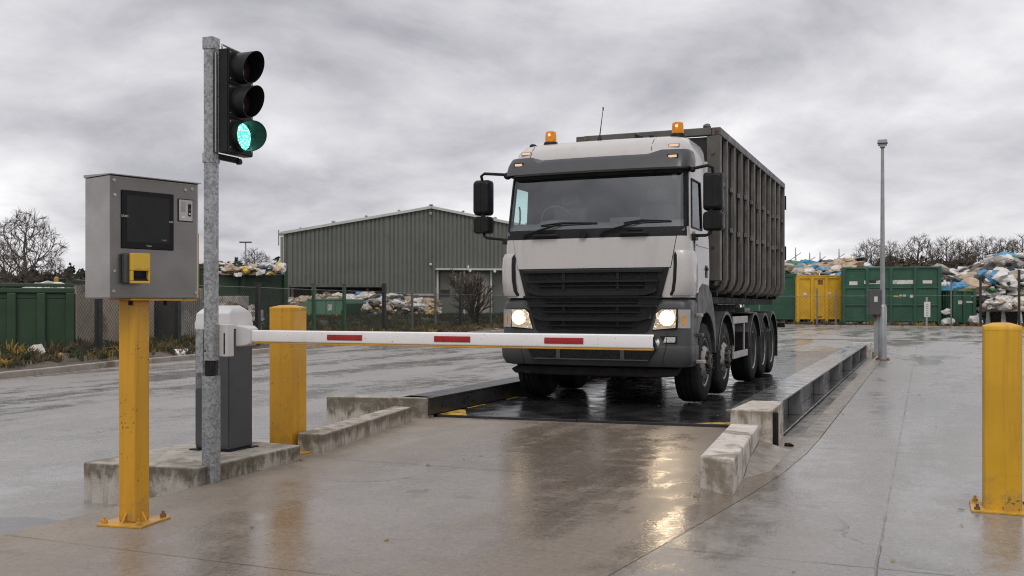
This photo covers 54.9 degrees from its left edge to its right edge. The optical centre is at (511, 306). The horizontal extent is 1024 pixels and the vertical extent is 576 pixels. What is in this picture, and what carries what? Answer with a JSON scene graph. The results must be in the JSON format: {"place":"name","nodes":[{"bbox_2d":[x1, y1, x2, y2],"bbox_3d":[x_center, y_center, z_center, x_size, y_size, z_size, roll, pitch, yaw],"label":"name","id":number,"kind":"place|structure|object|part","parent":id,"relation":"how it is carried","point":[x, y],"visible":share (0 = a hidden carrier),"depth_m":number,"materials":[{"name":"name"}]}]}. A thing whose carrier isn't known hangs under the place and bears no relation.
{"place":"outdoors","nodes":[
{"label":"outdoors","id":0,"kind":"place"},
{"bbox_2d":[0,327,503,371],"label":"verge soil","id":1,"kind":"structure","parent":0,"point":[71,361],"depth_m":24.36,"materials":[{"name":"brown soil"}]},
{"bbox_2d":[0,283,75,353],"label":"waste container","id":2,"kind":"object","parent":1,"relation":"on","point":[29,316],"visible":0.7,"depth_m":27.18,"materials":[{"name":"green metal"}]},
{"bbox_2d":[23,281,67,287],"bbox_3d":[-16.163,-0.532,34.649,2.259,0.734,3.950,0,0,-27],"label":"rubbish heap","id":3,"kind":"object","parent":2,"relation":"in","point":[48,287],"visible":0.12,"depth_m":33.78,"materials":[{"name":"white plastic"}]},
{"bbox_2d":[28,344,47,355],"bbox_3d":[-12.645,1.238,26.196,0.582,0.472,0.400,0,0,-44],"label":"plastic bag","id":4,"kind":"object","parent":1,"relation":"on","point":[40,347],"visible":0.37,"depth_m":26.13,"materials":[{"name":"white plastic"}]},
{"bbox_2d":[66,281,153,344],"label":"panel wall","id":5,"kind":"structure","parent":1,"relation":"on","point":[115,337],"depth_m":31.64,"materials":[{"name":"metal"}]},
{"bbox_2d":[154,301,173,337],"bbox_3d":[-12.241,0.375,34.608,0.090,2.050,0.928,0,0,30],"label":"sheet metal hoarding","id":6,"kind":"object","parent":1,"relation":"on","point":[165,318],"visible":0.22,"depth_m":34.59,"materials":[{"name":"metal"}]},
{"bbox_2d":[181,288,202,336],"bbox_3d":[-11.728,0.375,35.708,0.090,2.050,1.192,0,0,33],"label":"sheet metal hoarding","id":7,"kind":"object","parent":1,"relation":"on","point":[193,311],"visible":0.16,"depth_m":35.75,"materials":[{"name":"grey metal"}]},
{"bbox_2d":[0,320,503,368],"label":"weeds","id":8,"kind":"object","parent":1,"relation":"on","point":[10,356],"visible":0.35,"depth_m":27.32,"materials":[{"name":"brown plant"}]},
{"bbox_2d":[58,328,497,354],"bbox_3d":[-5.550,1.299,43.425,6.709,0.297,60.978,0,0,17],"label":"rubble","id":9,"kind":"object","parent":1,"relation":"on","point":[178,353],"visible":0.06,"depth_m":27.39,"materials":[{"name":"concrete"}]},
{"bbox_2d":[76,279,508,350],"bbox_3d":[-5.552,0.105,48.532,1.478,2.590,47.282,0,0,16],"label":"fence","id":10,"kind":"object","parent":1,"relation":"on","point":[98,334],"visible":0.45,"depth_m":40.95,"materials":[{"name":"grey metal"}]},
{"bbox_2d":[269,316,503,330],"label":"grass bank","id":11,"kind":"structure","parent":0,"point":[423,318],"depth_m":58.49,"materials":[{"name":"plant"}]},
{"bbox_2d":[203,300,264,325],"bbox_3d":[-12.589,0.545,38.815,6.488,2.045,4.371,0,0,0],"label":"rubbish heap","id":12,"kind":"object","parent":11,"relation":"on","point":[251,306],"visible":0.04,"depth_m":38.14,"materials":[{"name":"white plastic"}]},
{"bbox_2d":[219,296,262,328],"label":"block wall","id":13,"kind":"structure","parent":11,"relation":"on","point":[241,300],"depth_m":42.91,"materials":[{"name":"concrete"}]},
{"bbox_2d":[199,264,287,321],"bbox_3d":[-13.632,-0.291,48.313,4.591,3.382,2.650,0,0,-33],"label":"waste container","id":14,"kind":"object","parent":11,"relation":"on","point":[268,281],"visible":0.14,"depth_m":47.65,"materials":[{"name":"green metal"}]},
{"bbox_2d":[202,261,286,276],"bbox_3d":[-13.160,-1.797,47.711,4.798,0.848,2.626,0,0,-1],"label":"rubbish heap","id":15,"kind":"object","parent":14,"relation":"on","point":[266,268],"visible":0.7,"depth_m":46.63,"materials":[{"name":"white plastic"}]},
{"bbox_2d":[288,292,341,305],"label":"rubbish heap","id":16,"kind":"object","parent":11,"relation":"on","point":[303,298],"visible":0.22,"depth_m":70.31,"materials":[{"name":"white plastic"}]},
{"bbox_2d":[301,298,363,315],"bbox_3d":[-10.517,0.130,57.641,3.517,1.140,1.650,0,0,33],"label":"skip","id":17,"kind":"object","parent":11,"relation":"on","point":[331,305],"visible":0.44,"depth_m":56.86,"materials":[{"name":"green paint"}]},
{"bbox_2d":[261,312,503,330],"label":"weeds","id":18,"kind":"object","parent":11,"relation":"on","point":[487,319],"visible":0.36,"depth_m":56.84,"materials":[{"name":"green plant"}]},
{"bbox_2d":[396,293,442,314],"bbox_3d":[-6.539,0.283,66.285,3.733,2.344,5.697,0,0,-4],"label":"rubbish heap","id":19,"kind":"object","parent":11,"relation":"on","point":[424,301],"visible":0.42,"depth_m":64.34,"materials":[{"name":"white plastic"}]},
{"bbox_2d":[441,268,496,323],"bbox_3d":[-2.716,-0.191,61.356,3.848,4.417,2.487,0,0,39],"label":"bare shrub","id":20,"kind":"object","parent":11,"relation":"on","point":[474,288],"visible":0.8,"depth_m":61.07,"materials":[{"name":"brown plant"}]},
{"bbox_2d":[0,417,819,575],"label":"lane","id":21,"kind":"structure","parent":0,"point":[499,497],"depth_m":6.23,"materials":[{"name":"concrete"}]},
{"bbox_2d":[84,173,200,528],"bbox_3d":[-2.227,0.263,5.961,0.412,2.074,0.597,0,0,39],"label":"payment terminal","id":22,"kind":"object","parent":21,"relation":"on","point":[141,242],"visible":1,"depth_m":5.86,"materials":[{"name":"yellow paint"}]},
{"bbox_2d":[84,442,299,503],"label":"concrete island","id":23,"kind":"structure","parent":21,"relation":"on","point":[175,468],"depth_m":7.37,"materials":[{"name":"grey concrete"}]},
{"bbox_2d":[189,305,659,451],"bbox_3d":[-0.775,0.583,7.435,3.852,1.175,0.380,0,0,23],"label":"boom barrier","id":24,"kind":"object","parent":23,"relation":"on","point":[235,372],"visible":0.9,"depth_m":7.79,"materials":[{"name":"metal"}]},
{"bbox_2d":[196,36,266,483],"bbox_3d":[-2.084,-0.328,7.328,0.458,3.295,0.334,0,0,23],"label":"traffic light","id":25,"kind":"object","parent":21,"relation":"on","point":[234,97],"visible":1,"depth_m":7.23,"materials":[{"name":"metal"}]},
{"bbox_2d":[269,305,311,454],"bbox_3d":[-1.984,0.645,8.900,0.523,1.310,0.443,0,0,23],"label":"bollard","id":26,"kind":"object","parent":21,"relation":"on","point":[287,393],"visible":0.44,"depth_m":8.85,"materials":[{"name":"yellow metal"}]},
{"bbox_2d":[298,406,410,452],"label":"concrete block","id":27,"kind":"structure","parent":21,"relation":"on","point":[323,439],"depth_m":9.46,"materials":[{"name":"grey concrete"}]},
{"bbox_2d":[700,424,758,495],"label":"concrete block","id":28,"kind":"structure","parent":21,"relation":"on","point":[725,456],"depth_m":7.10,"materials":[{"name":"grey concrete"}]},
{"bbox_2d":[730,400,782,443],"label":"concrete block","id":29,"kind":"structure","parent":21,"relation":"on","point":[757,412],"depth_m":9.08,"materials":[{"name":"grey concrete"}]},
{"bbox_2d":[773,411,778,445],"bbox_3d":[2.451,1.165,9.121,0.048,0.370,0.120,0,0,23],"label":"steel bracket","id":30,"kind":"object","parent":29,"relation":"attached to","point":[776,428],"visible":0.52,"depth_m":9.07,"materials":[{"name":"black metal"}]},
{"bbox_2d":[744,441,790,478],"bbox_3d":[2.085,1.250,8.152,0.245,0.099,1.650,0,0,23],"label":"mortar fillet","id":31,"kind":"object","parent":21,"relation":"on","point":[765,457],"visible":1,"depth_m":8.15,"materials":[{"name":"grey concrete"}]},
{"bbox_2d":[0,307,1023,519],"bbox_3d":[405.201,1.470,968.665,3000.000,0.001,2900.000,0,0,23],"label":"yard ground","id":32,"kind":"structure","parent":0,"point":[57,431],"depth_m":15.83,"materials":[{"name":"concrete"}]},
{"bbox_2d":[0,240,32,287],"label":"bare tree","id":33,"kind":"object","parent":32,"relation":"on","point":[4,269],"visible":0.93,"depth_m":79.94,"materials":[{"name":"grey plant"}]},
{"bbox_2d":[0,517,59,534],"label":"puddle","id":34,"kind":"object","parent":32,"relation":"on","point":[10,524],"visible":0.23,"depth_m":6.64,"materials":[{"name":"liquid"}]},
{"bbox_2d":[0,206,68,282],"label":"bare tree","id":35,"kind":"object","parent":32,"relation":"on","point":[24,253],"visible":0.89,"depth_m":87.86,"materials":[{"name":"brown plant"}]},
{"bbox_2d":[0,269,84,287],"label":"thicket","id":36,"kind":"object","parent":32,"relation":"on","point":[78,276],"visible":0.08,"depth_m":92.71,"materials":[{"name":"brown plant"}]},
{"bbox_2d":[37,257,73,282],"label":"bare tree","id":37,"kind":"object","parent":32,"relation":"on","point":[59,270],"visible":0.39,"depth_m":95.07,"materials":[{"name":"grey plant"}]},
{"bbox_2d":[65,262,75,275],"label":"leafy tree","id":38,"kind":"object","parent":32,"relation":"on","point":[71,268],"visible":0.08,"depth_m":119.21,"materials":[{"name":"green plant"}]},
{"bbox_2d":[232,257,242,264],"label":"leafy tree","id":39,"kind":"object","parent":32,"relation":"on","point":[236,261],"visible":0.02,"depth_m":124.03,"materials":[{"name":"green plant"}]},
{"bbox_2d":[239,242,251,264],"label":"lamp post","id":40,"kind":"object","parent":32,"relation":"on","point":[245,249],"visible":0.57,"depth_m":91.94,"materials":[{"name":"grey metal"}]},
{"bbox_2d":[1,332,498,379],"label":"gutter line","id":41,"kind":"object","parent":32,"relation":"on","point":[113,367],"visible":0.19,"depth_m":22.41,"materials":[{"name":"grey concrete"}]},
{"bbox_2d":[0,330,503,378],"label":"kerb","id":42,"kind":"structure","parent":32,"relation":"on","point":[50,370],"depth_m":22.97,"materials":[{"name":"concrete"}]},
{"bbox_2d":[238,247,272,264],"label":"bare tree","id":43,"kind":"object","parent":32,"relation":"on","point":[251,258],"visible":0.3,"depth_m":129.67,"materials":[{"name":"grey plant"}]},
{"bbox_2d":[339,292,404,314],"bbox_3d":[-8.827,0.273,62.260,4.425,2.436,5.672,0,0,-2],"label":"rubbish heap","id":44,"kind":"object","parent":32,"relation":"on","point":[374,301],"visible":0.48,"depth_m":60.47,"materials":[{"name":"white plastic"}]},
{"bbox_2d":[327,395,432,424],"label":"concrete block","id":45,"kind":"structure","parent":32,"relation":"on","point":[342,407],"depth_m":11.53,"materials":[{"name":"grey concrete"}]},
{"bbox_2d":[785,324,1023,329],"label":"kerb","id":46,"kind":"structure","parent":32,"relation":"on","point":[949,327],"depth_m":67.00,"materials":[{"name":"concrete"}]},
{"bbox_2d":[919,297,931,328],"bbox_3d":[27.081,0.445,64.500,0.650,2.050,0.600,0,0,0],"label":"sign post","id":47,"kind":"object","parent":32,"relation":"on","point":[926,309],"visible":1,"depth_m":64.40,"materials":[{"name":"metal"}]},
{"bbox_2d":[982,309,1023,324],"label":"flatbed trailer","id":48,"kind":"object","parent":32,"relation":"on","point":[1000,317],"visible":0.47,"depth_m":66.70,"materials":[{"name":"grey metal"}]},
{"bbox_2d":[982,295,1023,310],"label":"rubbish bags","id":49,"kind":"object","parent":48,"relation":"on","point":[1004,306],"visible":0.84,"depth_m":65.75,"materials":[{"name":"white plastic"}]},
{"bbox_2d":[0,0,1023,306],"label":"sky","id":50,"kind":"structure","parent":0,"point":[370,107],"materials":[{"name":"grey"}]},
{"bbox_2d":[403,344,867,433],"bbox_3d":[4.337,1.347,19.567,4.200,0.567,19.150,0,0,23],"label":"weighbridge","id":51,"kind":"object","parent":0,"point":[799,384],"visible":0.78,"depth_m":13.05,"materials":[{"name":"metal"}]},
{"bbox_2d":[473,107,784,401],"bbox_3d":[2.577,-0.699,16.421,3.350,3.926,8.613,0,0,23],"label":"truck","id":52,"kind":"object","parent":51,"relation":"on","point":[611,237],"visible":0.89,"depth_m":12.69,"materials":[{"name":"silver metal"}]},
{"bbox_2d":[576,123,785,296],"bbox_3d":[3.225,-1.353,17.143,2.130,2.385,7.020,0,0,23],"label":"waste container","id":53,"kind":"object","parent":52,"relation":"on","point":[747,251],"visible":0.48,"depth_m":15.70,"materials":[{"name":"metal"}]},
{"bbox_3d":[2.461,-0.554,12.721,0.037,0.785,0.790,0,0,23],"label":"door","id":54,"kind":"part","parent":52,"relation":"part of","materials":[{"name":"silver metal"}]},
{"bbox_2d":[610,339,1023,575],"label":"apron","id":55,"kind":"object","parent":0,"point":[879,476],"visible":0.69,"depth_m":6.58,"materials":[{"name":"concrete"}]},
{"bbox_2d":[250,390,963,571],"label":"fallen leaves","id":56,"kind":"object","parent":55,"relation":"on","point":[597,502],"visible":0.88,"depth_m":5.78,"materials":[{"name":"brown plant"}]},
{"bbox_2d":[813,339,981,341],"bbox_3d":[12.684,1.299,37.966,11.900,0.022,0.140,0,0,23],"label":"apron edge strip","id":57,"kind":"object","parent":55,"relation":"on","point":[893,340],"visible":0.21,"depth_m":37.11,"materials":[{"name":"grey concrete"}]},
{"bbox_2d":[969,322,1023,515],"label":"bollard","id":58,"kind":"object","parent":55,"relation":"on","point":[1001,417],"visible":1,"depth_m":6.21,"materials":[{"name":"yellow metal"}]},
{"bbox_2d":[800,356,880,437],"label":"pit edge paving","id":59,"kind":"structure","parent":0,"point":[819,426],"depth_m":12.77,"materials":[{"name":"grey concrete"}]},
{"bbox_2d":[868,139,889,359],"bbox_3d":[8.843,-1.355,23.759,0.498,5.310,0.376,0,0,23],"label":"lamp post","id":60,"kind":"object","parent":59,"relation":"on","point":[876,303],"visible":1,"depth_m":23.70,"materials":[{"name":"metal"}]},
{"bbox_2d":[853,342,871,358],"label":"concrete block","id":61,"kind":"structure","parent":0,"point":[869,350],"depth_m":27.60,"materials":[{"name":"grey concrete"}]},
{"bbox_2d":[785,322,972,325],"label":"waste yard ground","id":62,"kind":"structure","parent":0,"point":[905,323],"depth_m":76.83,"materials":[{"name":"grey concrete"}]},
{"bbox_2d":[278,204,526,313],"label":"warehouse","id":63,"kind":"structure","parent":62,"relation":"on","point":[427,249],"depth_m":77.22,"materials":[{"name":"metal"}]},
{"bbox_2d":[440,272,462,313],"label":"roller door","id":64,"kind":"structure","parent":63,"relation":"in","point":[444,291],"depth_m":77.90,"materials":[{"name":"grey metal"}]},
{"bbox_2d":[744,274,799,321],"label":"waste container","id":65,"kind":"object","parent":62,"relation":"on","point":[784,303],"visible":0.17,"depth_m":72.97,"materials":[{"name":"green metal"}]},
{"bbox_2d":[792,275,841,321],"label":"waste container","id":66,"kind":"object","parent":62,"relation":"on","point":[827,286],"visible":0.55,"depth_m":71.79,"materials":[{"name":"metal"}]},
{"bbox_2d":[776,257,879,324],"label":"rubbish heap","id":67,"kind":"object","parent":62,"relation":"on","point":[811,267],"visible":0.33,"depth_m":80.27,"materials":[{"name":"multicoloured plastic"}]},
{"bbox_2d":[740,249,988,307],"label":"thicket","id":68,"kind":"object","parent":62,"relation":"on","point":[985,254],"visible":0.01,"depth_m":143.78,"materials":[{"name":"brown plant"}]},
{"bbox_2d":[851,237,895,266],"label":"bare tree","id":69,"kind":"object","parent":62,"relation":"on","point":[870,260],"visible":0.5,"depth_m":137.49,"materials":[{"name":"grey plant"}]},
{"bbox_2d":[873,241,909,266],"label":"bare tree","id":70,"kind":"object","parent":62,"relation":"on","point":[893,250],"visible":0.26,"depth_m":141.49,"materials":[{"name":"brown plant"}]},
{"bbox_2d":[894,259,915,266],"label":"leafy tree","id":71,"kind":"object","parent":62,"relation":"on","point":[901,263],"visible":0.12,"depth_m":119.43,"materials":[{"name":"green plant"}]},
{"bbox_2d":[895,231,942,265],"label":"bare tree","id":72,"kind":"object","parent":62,"relation":"on","point":[931,255],"visible":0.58,"depth_m":127.36,"materials":[{"name":"grey plant"}]},
{"bbox_2d":[917,258,934,266],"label":"leafy tree","id":73,"kind":"object","parent":62,"relation":"on","point":[922,263],"depth_m":122.46,"materials":[{"name":"green plant"}]},
{"bbox_2d":[922,236,973,267],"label":"bare tree","id":74,"kind":"object","parent":62,"relation":"on","point":[961,254],"visible":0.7,"depth_m":134.45,"materials":[{"name":"brown plant"}]},
{"bbox_2d":[950,261,965,268],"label":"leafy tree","id":75,"kind":"object","parent":62,"relation":"on","point":[963,264],"visible":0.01,"depth_m":124.18,"materials":[{"name":"green plant"}]},
{"bbox_2d":[942,288,975,324],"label":"waste container","id":76,"kind":"object","parent":62,"relation":"on","point":[964,306],"visible":0.66,"depth_m":67.07,"materials":[{"name":"green metal"}]},
{"bbox_2d":[947,237,985,266],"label":"bare tree","id":77,"kind":"object","parent":62,"relation":"on","point":[972,250],"visible":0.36,"depth_m":137.51,"materials":[{"name":"brown plant"}]},
{"bbox_2d":[929,251,1023,324],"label":"rubbish heap","id":78,"kind":"object","parent":62,"relation":"on","point":[998,272],"visible":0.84,"depth_m":70.61,"materials":[{"name":"multicoloured plastic"}]},
{"bbox_2d":[966,236,1011,264],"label":"bare tree","id":79,"kind":"object","parent":62,"relation":"on","point":[986,246],"visible":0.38,"depth_m":139.74,"materials":[{"name":"brown plant"}]},
{"bbox_2d":[989,237,1020,253],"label":"bare tree","id":80,"kind":"object","parent":62,"relation":"on","point":[1012,246],"visible":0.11,"depth_m":141.74,"materials":[{"name":"brown plant"}]},
{"bbox_2d":[995,233,1023,253],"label":"bare tree","id":81,"kind":"object","parent":62,"relation":"on","point":[1014,247],"visible":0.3,"depth_m":136.08,"materials":[{"name":"brown plant"}]},
{"bbox_2d":[778,338,1023,341],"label":"apron ramp","id":82,"kind":"structure","parent":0,"point":[871,339],"depth_m":41.54,"materials":[{"name":"concrete"}]},
{"bbox_2d":[788,324,1023,327],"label":"verge soil","id":83,"kind":"structure","parent":0,"point":[889,325],"depth_m":67.96,"materials":[{"name":"brown soil"}]},
{"bbox_2d":[841,266,941,323],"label":"waste container","id":84,"kind":"object","parent":83,"relation":"on","point":[906,283],"visible":0.84,"depth_m":68.92,"materials":[{"name":"green metal"}]},
{"bbox_2d":[759,270,1023,325],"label":"fence","id":85,"kind":"object","parent":83,"relation":"on","point":[980,295],"visible":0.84,"depth_m":65.47,"materials":[{"name":"grey metal"}]},
{"bbox_2d":[776,319,1023,326],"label":"weeds","id":86,"kind":"object","parent":83,"relation":"on","point":[898,324],"visible":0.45,"depth_m":67.48,"materials":[{"name":"green plant"}]},
{"bbox_2d":[968,315,982,324],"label":"rubbish bag","id":87,"kind":"object","parent":83,"relation":"on","point":[972,318],"visible":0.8,"depth_m":65.20,"materials":[{"name":"white plastic"}]}
]}

